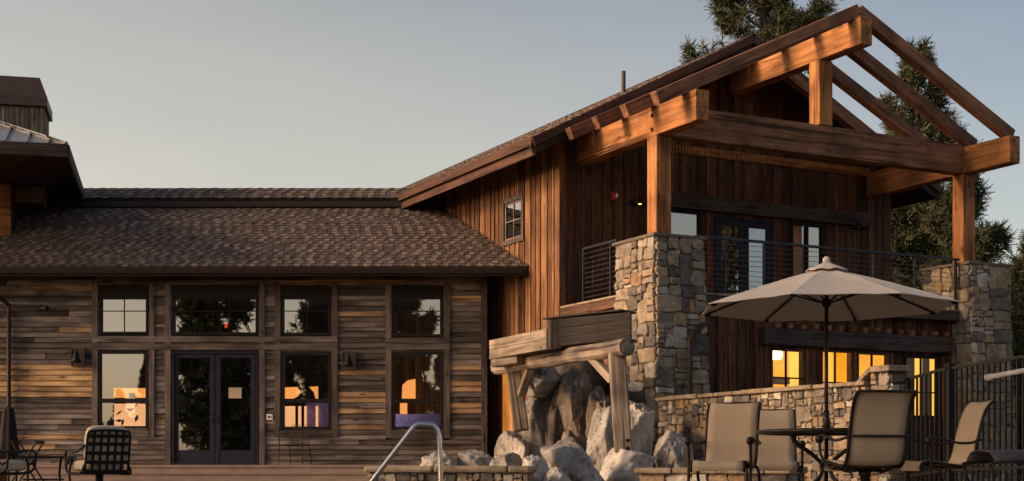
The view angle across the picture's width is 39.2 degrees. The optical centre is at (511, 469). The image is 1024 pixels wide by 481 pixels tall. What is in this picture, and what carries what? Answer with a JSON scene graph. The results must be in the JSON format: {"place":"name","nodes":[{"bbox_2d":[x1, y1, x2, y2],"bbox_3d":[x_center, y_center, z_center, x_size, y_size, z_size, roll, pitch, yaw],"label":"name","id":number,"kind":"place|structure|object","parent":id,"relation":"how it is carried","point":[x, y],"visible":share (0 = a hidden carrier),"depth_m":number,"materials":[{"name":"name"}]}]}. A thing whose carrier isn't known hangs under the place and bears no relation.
{"place":"outdoors","nodes":[
{"label":"outdoors","id":0,"kind":"place"},
{"bbox_2d":[0,0,1023,268],"label":"sky","id":1,"kind":"structure","parent":0,"point":[141,93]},
{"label":"patio","id":2,"kind":"structure","parent":0,"visible":0},
{"bbox_2d":[0,410,6,480],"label":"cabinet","id":3,"kind":"object","parent":2,"relation":"on","point":[3,477],"visible":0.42,"depth_m":28.08,"materials":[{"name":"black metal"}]},
{"bbox_2d":[0,403,20,480],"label":"closed umbrella","id":4,"kind":"object","parent":2,"relation":"on","point":[8,431],"visible":0.83,"depth_m":27.39,"materials":[{"name":"black fabric"}]},
{"bbox_2d":[0,448,36,474],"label":"cushioned chair","id":5,"kind":"object","parent":2,"relation":"on","point":[7,464],"visible":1,"depth_m":18.57,"materials":[{"name":"black metal"}]},
{"bbox_2d":[11,441,44,480],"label":"tray stand","id":6,"kind":"object","parent":2,"relation":"on","point":[28,454],"visible":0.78,"depth_m":26.63,"materials":[{"name":"black metal"}]},
{"bbox_2d":[10,456,76,480],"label":"coffee table","id":7,"kind":"object","parent":2,"relation":"on","point":[49,457],"visible":0.75,"depth_m":19.36,"materials":[{"name":"black metal"}]},
{"bbox_2d":[64,425,131,480],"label":"cushioned chair","id":8,"kind":"object","parent":2,"relation":"on","point":[107,449],"visible":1,"depth_m":18.52,"materials":[{"name":"black metal"}]},
{"bbox_2d":[10,465,419,480],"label":"steps","id":9,"kind":"structure","parent":2,"relation":"on","point":[249,473],"depth_m":29.72,"materials":[{"name":"stone"}]},
{"bbox_2d":[278,425,311,464],"bbox_3d":[-4.584,-0.525,30.571,0.567,0.867,0.626,0,0,14],"label":"chair","id":10,"kind":"object","parent":9,"relation":"on","point":[302,438],"visible":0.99,"depth_m":30.73,"materials":[{"name":"black metal"}]},
{"bbox_2d":[369,422,443,480],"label":"handrail","id":11,"kind":"object","parent":2,"relation":"on","point":[397,448],"visible":1,"depth_m":12.58,"materials":[{"name":"silver metal"}]},
{"bbox_2d":[420,450,456,472],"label":"boulder","id":12,"kind":"object","parent":2,"relation":"on","point":[431,459],"visible":0.41,"depth_m":23.86,"materials":[{"name":"grey stone"}]},
{"bbox_2d":[364,466,536,480],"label":"spa wall","id":13,"kind":"structure","parent":2,"relation":"on","point":[455,473],"depth_m":19.74,"materials":[{"name":"stone"}]},
{"bbox_2d":[457,449,492,465],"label":"boulder","id":14,"kind":"object","parent":2,"relation":"on","point":[472,457],"visible":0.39,"depth_m":24.28,"materials":[{"name":"grey stone"}]},
{"bbox_2d":[489,452,522,472],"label":"boulder","id":15,"kind":"object","parent":2,"relation":"on","point":[511,459],"visible":0.51,"depth_m":23.61,"materials":[{"name":"grey stone"}]},
{"bbox_2d":[494,428,529,461],"bbox_3d":[0.122,-0.173,26.443,0.929,1.168,0.757,0,0,41],"label":"boulder","id":16,"kind":"object","parent":2,"relation":"on","point":[508,441],"visible":0.41,"depth_m":26.19,"materials":[{"name":"grey stone"}]},
{"bbox_2d":[520,397,551,457],"bbox_3d":[0.497,-0.507,26.580,0.698,1.850,0.945,0,0,0],"label":"boulder","id":17,"kind":"object","parent":2,"relation":"on","point":[536,410],"visible":0.29,"depth_m":26.28,"materials":[{"name":"grey stone"}]},
{"bbox_2d":[527,367,559,397],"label":"boulder","id":18,"kind":"object","parent":17,"relation":"on","point":[544,383],"visible":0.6,"depth_m":26.15,"materials":[{"name":"grey stone"}]},
{"bbox_2d":[522,454,549,480],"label":"boulder","id":19,"kind":"object","parent":2,"relation":"on","point":[540,464],"visible":0.66,"depth_m":20.46,"materials":[{"name":"grey stone"}]},
{"bbox_2d":[545,386,559,445],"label":"boulder","id":20,"kind":"object","parent":2,"relation":"on","point":[552,436],"visible":0.5,"depth_m":25.98,"materials":[{"name":"stone"}]},
{"bbox_2d":[543,467,570,480],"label":"boulder","id":21,"kind":"object","parent":2,"relation":"on","point":[555,474],"visible":1,"depth_m":20.19,"materials":[{"name":"grey stone"}]},
{"bbox_2d":[540,437,604,480],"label":"boulder","id":22,"kind":"object","parent":2,"relation":"on","point":[571,458],"visible":0.83,"depth_m":21.07,"materials":[{"name":"grey stone"}]},
{"bbox_2d":[562,430,587,450],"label":"boulder","id":23,"kind":"object","parent":2,"relation":"on","point":[581,440],"visible":0.27,"depth_m":24.86,"materials":[{"name":"grey stone"}]},
{"bbox_2d":[558,365,592,439],"bbox_3d":[1.153,-0.746,26.220,0.754,2.339,1.155,0,0,0],"label":"boulder","id":24,"kind":"object","parent":2,"relation":"on","point":[575,390],"visible":0.52,"depth_m":25.86,"materials":[{"name":"stone"}]},
{"bbox_2d":[555,361,606,395],"bbox_3d":[1.039,-0.862,27.240,1.613,2.574,1.260,0,0,0],"label":"boulder","id":25,"kind":"object","parent":2,"relation":"on","point":[596,378],"visible":0.09,"depth_m":26.81,"materials":[{"name":"stone"}]},
{"bbox_2d":[585,386,610,437],"bbox_3d":[1.573,-0.544,25.600,0.564,1.926,1.050,0,0,0],"label":"boulder","id":26,"kind":"object","parent":2,"relation":"on","point":[596,394],"visible":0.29,"depth_m":25.43,"materials":[{"name":"stone"}]},
{"bbox_2d":[586,406,613,472],"bbox_3d":[1.532,-0.309,23.600,0.669,1.447,1.050,0,0,0],"label":"boulder","id":27,"kind":"object","parent":2,"relation":"on","point":[600,442],"visible":0.52,"depth_m":23.23,"materials":[{"name":"grey stone"}]},
{"bbox_2d":[596,397,606,409],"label":"boulder","id":28,"kind":"object","parent":2,"relation":"on","point":[601,404],"visible":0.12,"depth_m":24.60,"materials":[{"name":"beige stone"}]},
{"bbox_2d":[600,448,654,480],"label":"boulder","id":29,"kind":"object","parent":2,"relation":"on","point":[621,464],"visible":0.8,"depth_m":22.05,"materials":[{"name":"grey stone"}]},
{"bbox_2d":[489,309,636,452],"bbox_3d":[0.885,-1.419,24.478,1.156,2.343,4.853,0,0,-32],"label":"timber flume","id":30,"kind":"object","parent":29,"relation":"on","point":[594,339],"visible":1,"depth_m":23.68,"materials":[{"name":"brown wood"}]},
{"bbox_2d":[629,400,654,455],"bbox_3d":[2.074,-0.383,23.840,0.604,1.596,1.260,0,0,0],"label":"boulder","id":31,"kind":"object","parent":2,"relation":"on","point":[642,417],"visible":0.45,"depth_m":23.36,"materials":[{"name":"grey stone"}]},
{"bbox_2d":[653,429,694,467],"bbox_3d":[2.572,-0.121,22.800,0.656,1.064,1.050,0,0,0],"label":"boulder","id":32,"kind":"object","parent":2,"relation":"on","point":[670,450],"visible":0.66,"depth_m":22.49,"materials":[{"name":"grey stone"}]},
{"bbox_2d":[634,467,807,480],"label":"planter wall","id":33,"kind":"structure","parent":2,"relation":"on","point":[663,474],"depth_m":19.57,"materials":[{"name":"stone"}]},
{"bbox_2d":[684,402,761,480],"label":"sling chair","id":34,"kind":"object","parent":2,"relation":"on","point":[731,442],"visible":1,"depth_m":15.55,"materials":[{"name":"beige fabric"}]},
{"bbox_2d":[655,381,871,480],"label":"garden wall","id":35,"kind":"structure","parent":2,"relation":"on","point":[683,415],"depth_m":21.75,"materials":[{"name":"stone"}]},
{"bbox_2d":[744,409,805,480],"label":"sling chair","id":36,"kind":"object","parent":2,"relation":"on","point":[777,453],"visible":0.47,"depth_m":17.35,"materials":[{"name":"beige fabric"}]},
{"bbox_2d":[756,428,847,480],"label":"patio table","id":37,"kind":"object","parent":2,"relation":"on","point":[792,433],"visible":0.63,"depth_m":14.79,"materials":[{"name":"brown metal"}]},
{"bbox_2d":[702,256,960,480],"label":"patio umbrella","id":38,"kind":"object","parent":2,"relation":"on","point":[826,291],"visible":1,"depth_m":15.08,"materials":[{"name":"beige fabric"}]},
{"bbox_2d":[815,389,918,480],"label":"sling chair","id":39,"kind":"object","parent":2,"relation":"on","point":[877,437],"visible":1,"depth_m":13.41,"materials":[{"name":"beige fabric"}]},
{"bbox_2d":[855,365,912,480],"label":"wall pillar","id":40,"kind":"structure","parent":2,"relation":"on","point":[887,377],"depth_m":20.06,"materials":[{"name":"stone"}]},
{"bbox_2d":[899,399,995,480],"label":"sling chair","id":41,"kind":"object","parent":2,"relation":"on","point":[966,440],"visible":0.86,"depth_m":15.28,"materials":[{"name":"beige fabric"}]},
{"bbox_2d":[944,355,1023,480],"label":"iron fence","id":42,"kind":"object","parent":2,"relation":"on","point":[951,401],"visible":0.85,"depth_m":18.26,"materials":[{"name":"black metal"}]},
{"bbox_2d":[905,367,946,480],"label":"iron gate","id":43,"kind":"structure","parent":42,"relation":"attached to","point":[909,383],"depth_m":19.55,"materials":[{"name":"black metal"}]},
{"bbox_2d":[961,450,1023,480],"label":"lounge chair","id":44,"kind":"object","parent":2,"relation":"on","point":[990,458],"visible":1,"depth_m":12.38,"materials":[{"name":"fabric"}]},
{"bbox_2d":[984,368,1023,380],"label":"pool pole","id":45,"kind":"object","parent":2,"relation":"on","point":[990,376],"visible":1,"depth_m":14.75,"materials":[{"name":"white metal"}]},
{"label":"ground","id":46,"kind":"structure","parent":0,"visible":0},
{"bbox_2d":[0,188,527,464],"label":"pool house","id":47,"kind":"structure","parent":46,"relation":"on","point":[176,313],"depth_m":31.00,"materials":[{"name":"brown wood"}]},
{"bbox_2d":[0,75,84,235],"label":"entry tower","id":48,"kind":"structure","parent":47,"relation":"on","point":[37,165],"depth_m":32.27,"materials":[{"name":"wood"}]},
{"bbox_2d":[37,305,48,310],"bbox_3d":[-10.092,-3.462,30.920,0.298,0.149,0.120,0,0,26],"label":"flood light","id":49,"kind":"object","parent":47,"relation":"attached to","point":[41,308],"visible":1,"depth_m":30.87,"materials":[{"name":"black metal"}]},
{"bbox_2d":[70,348,84,366],"bbox_3d":[-9.326,-2.413,30.823,0.300,0.400,0.305,0,0,0],"label":"wall sconce","id":50,"kind":"object","parent":47,"relation":"attached to","point":[77,357],"depth_m":30.91,"materials":[{"name":"black metal"}]},
{"bbox_2d":[98,351,148,428],"bbox_3d":[-8.366,-1.712,31.040,1.082,1.678,0.140,0,0,0],"label":"window","id":51,"kind":"structure","parent":47,"relation":"in","point":[100,353],"depth_m":30.97,"materials":[{"name":"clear glass"}]},
{"bbox_2d":[99,287,148,334],"bbox_3d":[-8.353,-3.418,31.040,1.056,1.017,0.140,0,0,0],"label":"window","id":52,"kind":"structure","parent":47,"relation":"in","point":[105,293],"depth_m":30.97,"materials":[{"name":"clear glass"}]},
{"bbox_2d":[175,354,214,462],"bbox_3d":[-6.829,-1.306,30.994,0.856,2.370,0.111,0,0,0],"label":"door","id":53,"kind":"structure","parent":47,"relation":"in","point":[194,373],"depth_m":31.02,"materials":[{"name":"blue paint"}]},
{"bbox_2d":[172,287,257,334],"bbox_3d":[-6.388,-3.411,31.040,1.847,1.030,0.140,0,0,0],"label":"window","id":54,"kind":"structure","parent":47,"relation":"in","point":[178,293],"depth_m":30.97,"materials":[{"name":"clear glass"}]},
{"bbox_2d":[229,388,241,397],"bbox_3d":[-5.966,-1.647,31.020,0.280,0.230,0.002,0,0,0],"label":"notice","id":55,"kind":"object","parent":47,"relation":"attached to","point":[235,392],"visible":1,"depth_m":31.02,"materials":[{"name":"beige paper"}]},
{"bbox_2d":[216,354,255,462],"bbox_3d":[-5.950,-1.306,30.994,0.863,2.370,0.111,0,0,0],"label":"door","id":56,"kind":"structure","parent":47,"relation":"in","point":[235,417],"depth_m":31.02,"materials":[{"name":"blue paint"}]},
{"bbox_2d":[266,414,272,419],"bbox_3d":[-5.214,-1.129,30.977,0.140,0.130,0.026,0,0,0],"label":"door sign","id":57,"kind":"object","parent":47,"relation":"attached to","point":[269,416],"visible":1,"depth_m":30.97,"materials":[{"name":"white plastic"}]},
{"bbox_2d":[281,287,330,335],"bbox_3d":[-4.429,-3.405,31.040,1.069,1.043,0.140,0,0,0],"label":"window","id":58,"kind":"structure","parent":47,"relation":"in","point":[287,293],"depth_m":30.97,"materials":[{"name":"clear glass"}]},
{"bbox_2d":[281,351,330,429],"bbox_3d":[-4.429,-1.699,31.040,1.069,1.678,0.140,0,0,0],"label":"window","id":59,"kind":"structure","parent":47,"relation":"in","point":[283,353],"depth_m":30.97,"materials":[{"name":"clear glass"}]},
{"bbox_2d":[342,351,355,369],"bbox_3d":[-3.502,-2.335,30.823,0.300,0.400,0.305,0,0,0],"label":"wall sconce","id":60,"kind":"object","parent":47,"relation":"attached to","point":[348,360],"depth_m":30.91,"materials":[{"name":"black metal"}]},
{"bbox_2d":[392,288,442,336],"bbox_3d":[-2.036,-3.385,31.040,1.082,1.056,0.140,0,0,0],"label":"window","id":61,"kind":"structure","parent":47,"relation":"in","point":[417,294],"depth_m":30.97,"materials":[{"name":"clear glass"}]},
{"bbox_2d":[392,351,442,429],"bbox_3d":[-2.030,-1.699,31.040,1.095,1.678,0.140,0,0,0],"label":"window","id":62,"kind":"structure","parent":47,"relation":"in","point":[394,353],"depth_m":30.97,"materials":[{"name":"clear glass"}]},
{"bbox_2d":[395,4,1019,480],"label":"gabled lodge","id":63,"kind":"structure","parent":46,"relation":"on","point":[747,162],"depth_m":29.55,"materials":[{"name":"brown wood"}]},
{"bbox_2d":[503,374,511,431],"bbox_3d":[-0.068,-1.251,31.143,0.030,2.202,0.539,0,0,-27],"label":"lit side door","id":64,"kind":"structure","parent":63,"relation":"in","point":[507,415],"depth_m":31.21,"materials":[{"name":"brown"}]},
{"bbox_2d":[501,193,523,246],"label":"window","id":65,"kind":"structure","parent":63,"relation":"in","point":[517,198],"depth_m":30.97,"materials":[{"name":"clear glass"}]},
{"bbox_2d":[611,192,617,199],"bbox_3d":[2.113,-5.620,29.594,0.140,0.150,0.075,0,0,-27],"label":"fire alarm","id":66,"kind":"object","parent":63,"relation":"attached to","point":[614,195],"visible":1,"depth_m":29.57,"materials":[{"name":"red plastic"}]},
{"bbox_2d":[630,195,646,205],"bbox_3d":[2.579,-5.546,29.626,0.337,0.221,0.469,0,0,-50],"label":"porch lamp","id":67,"kind":"object","parent":63,"relation":"attached to","point":[639,202],"visible":0.98,"depth_m":29.56,"materials":[{"name":"black metal"}]},
{"bbox_2d":[671,209,701,235],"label":"window","id":68,"kind":"structure","parent":63,"relation":"in","point":[683,222],"depth_m":30.55,"materials":[{"name":"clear glass"}]},
{"bbox_2d":[718,219,743,292],"bbox_3d":[4.710,-4.358,30.979,0.714,2.011,0.122,0,0,-28],"label":"door","id":69,"kind":"structure","parent":63,"relation":"in","point":[740,224],"depth_m":31.08,"materials":[{"name":"blue paint"}]},
{"bbox_2d":[744,222,770,291],"bbox_3d":[5.342,-4.358,31.334,0.714,2.011,0.161,0,0,-27],"label":"door","id":70,"kind":"structure","parent":63,"relation":"in","point":[753,231],"depth_m":31.38,"materials":[{"name":"blue paint"}]},
{"bbox_2d":[770,348,808,387],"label":"window","id":71,"kind":"structure","parent":63,"relation":"in","point":[803,378],"depth_m":28.04,"materials":[{"name":"clear glass"}]},
{"bbox_2d":[790,222,823,276],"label":"window","id":72,"kind":"structure","parent":63,"relation":"in","point":[800,233],"depth_m":31.96,"materials":[{"name":"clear glass"}]},
{"bbox_2d":[820,349,856,383],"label":"window","id":73,"kind":"structure","parent":63,"relation":"in","point":[851,354],"depth_m":28.59,"materials":[{"name":"clear glass"}]},
{"bbox_2d":[848,219,865,229],"bbox_3d":[7.717,-5.501,32.301,0.337,0.221,0.469,0,0,-50],"label":"porch lamp","id":74,"kind":"object","parent":63,"relation":"attached to","point":[858,226],"visible":1,"depth_m":32.23,"materials":[{"name":"black metal"}]},
{"bbox_2d":[857,351,893,379],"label":"window","id":75,"kind":"structure","parent":63,"relation":"in","point":[889,357],"depth_m":28.91,"materials":[{"name":"clear glass"}]},
{"bbox_2d":[904,355,944,417],"bbox_3d":[8.430,-1.690,29.538,1.080,1.274,0.120,0,0,-27],"label":"window","id":76,"kind":"structure","parent":63,"relation":"in","point":[937,358],"depth_m":29.64,"materials":[{"name":"clear glass"}]},
{"bbox_2d":[677,0,842,74],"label":"pine tree","id":77,"kind":"object","parent":46,"relation":"on","point":[776,19],"visible":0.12,"depth_m":53.34,"materials":[{"name":"green plant"}]},
{"bbox_2d":[891,201,952,290],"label":"pine tree","id":78,"kind":"object","parent":46,"relation":"on","point":[908,236],"visible":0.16,"depth_m":43.25,"materials":[{"name":"green plant"}]},
{"bbox_2d":[877,34,1006,276],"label":"pine tree","id":79,"kind":"object","parent":46,"relation":"on","point":[913,78],"visible":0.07,"depth_m":45.65,"materials":[{"name":"green plant"}]},
{"bbox_2d":[917,135,1018,286],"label":"pine tree","id":80,"kind":"object","parent":46,"relation":"on","point":[938,222],"visible":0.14,"depth_m":41.67,"materials":[{"name":"green plant"}]},
{"bbox_2d":[1005,229,1023,478],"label":"pine tree","id":81,"kind":"object","parent":46,"relation":"on","point":[1017,272],"visible":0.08,"depth_m":40.23,"materials":[{"name":"green plant"}]},
{"bbox_2d":[1009,274,1023,480],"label":"pine tree","id":82,"kind":"object","parent":46,"relation":"on","point":[1017,323],"visible":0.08,"depth_m":37.36,"materials":[{"name":"green plant"}]}
]}

